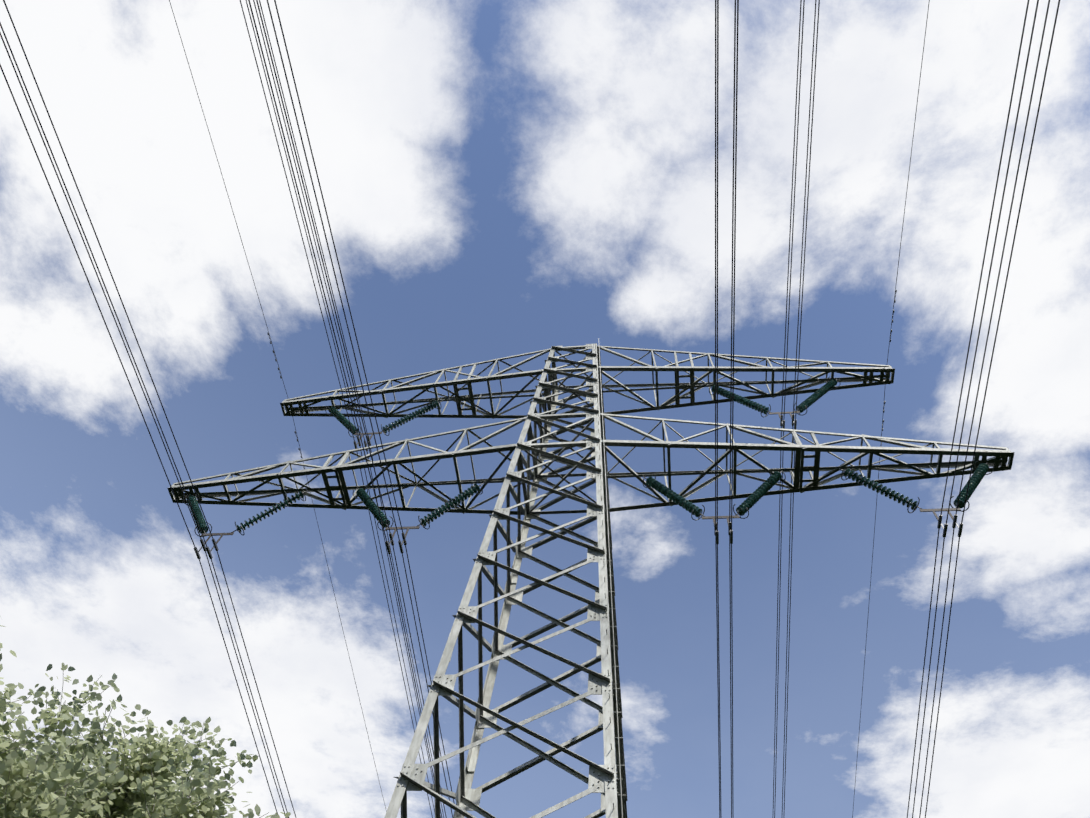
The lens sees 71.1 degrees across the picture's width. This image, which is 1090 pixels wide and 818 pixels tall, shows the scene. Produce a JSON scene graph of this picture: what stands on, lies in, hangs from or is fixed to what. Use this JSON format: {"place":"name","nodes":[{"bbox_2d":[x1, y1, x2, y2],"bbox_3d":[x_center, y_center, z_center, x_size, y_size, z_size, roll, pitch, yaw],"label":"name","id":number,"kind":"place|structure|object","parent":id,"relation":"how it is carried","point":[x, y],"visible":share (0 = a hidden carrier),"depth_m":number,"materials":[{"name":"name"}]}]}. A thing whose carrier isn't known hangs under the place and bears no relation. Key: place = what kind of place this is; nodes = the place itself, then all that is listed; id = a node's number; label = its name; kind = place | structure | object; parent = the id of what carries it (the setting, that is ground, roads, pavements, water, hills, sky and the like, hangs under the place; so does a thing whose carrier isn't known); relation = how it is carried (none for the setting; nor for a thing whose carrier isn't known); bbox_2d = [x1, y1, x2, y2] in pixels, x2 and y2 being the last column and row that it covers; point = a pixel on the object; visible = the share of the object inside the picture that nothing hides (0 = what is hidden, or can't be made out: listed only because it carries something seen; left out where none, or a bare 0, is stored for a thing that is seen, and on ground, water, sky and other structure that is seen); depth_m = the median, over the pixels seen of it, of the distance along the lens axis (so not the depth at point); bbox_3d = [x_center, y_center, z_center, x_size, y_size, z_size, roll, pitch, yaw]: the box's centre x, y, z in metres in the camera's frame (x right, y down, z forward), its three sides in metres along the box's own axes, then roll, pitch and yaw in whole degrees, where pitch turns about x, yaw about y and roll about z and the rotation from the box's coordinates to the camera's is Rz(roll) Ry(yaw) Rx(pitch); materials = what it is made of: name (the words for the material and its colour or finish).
{"place":"outdoors","nodes":[
{"label":"outdoors","id":0,"kind":"place"},
{"bbox_2d":[0,616,290,817],"bbox_3d":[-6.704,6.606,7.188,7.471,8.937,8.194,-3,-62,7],"label":"poplar tree","id":1,"kind":"object","parent":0,"point":[46,780],"visible":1,"depth_m":8.16,"materials":[{"name":"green plant"}]},
{"bbox_2d":[0,0,1089,817],"label":"sky","id":2,"kind":"structure","parent":0,"point":[498,178],"materials":[{"name":"blue"}]},
{"label":"ground","id":3,"kind":"structure","parent":0,"visible":0},
{"bbox_2d":[167,338,1014,817],"bbox_3d":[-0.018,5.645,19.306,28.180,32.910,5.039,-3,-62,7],"label":"transmission tower","id":4,"kind":"structure","parent":3,"relation":"on","point":[607,780],"depth_m":24.71,"materials":[{"name":"metal"}]},
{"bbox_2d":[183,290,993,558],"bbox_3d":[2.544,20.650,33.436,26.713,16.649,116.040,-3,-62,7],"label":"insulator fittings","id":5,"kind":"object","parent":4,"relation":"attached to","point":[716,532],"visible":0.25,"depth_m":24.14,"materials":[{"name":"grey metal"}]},
{"bbox_2d":[0,0,1059,817],"bbox_3d":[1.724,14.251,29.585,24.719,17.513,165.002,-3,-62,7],"label":"conductors","id":6,"kind":"object","parent":5,"relation":"on","point":[410,660],"visible":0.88,"depth_m":21.93,"materials":[{"name":"grey"}]},
{"bbox_2d":[201,411,960,545],"bbox_3d":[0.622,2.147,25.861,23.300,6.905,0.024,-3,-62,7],"label":"yoke plates","id":7,"kind":"object","parent":5,"relation":"attached to","point":[705,517],"visible":0.81,"depth_m":23.90,"materials":[{"name":"metal"}]},
{"bbox_2d":[187,379,988,533],"bbox_3d":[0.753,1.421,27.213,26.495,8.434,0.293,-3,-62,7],"label":"insulator discs","id":8,"kind":"object","parent":5,"relation":"attached to","point":[774,478],"visible":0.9,"depth_m":24.80,"materials":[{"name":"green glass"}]}
]}

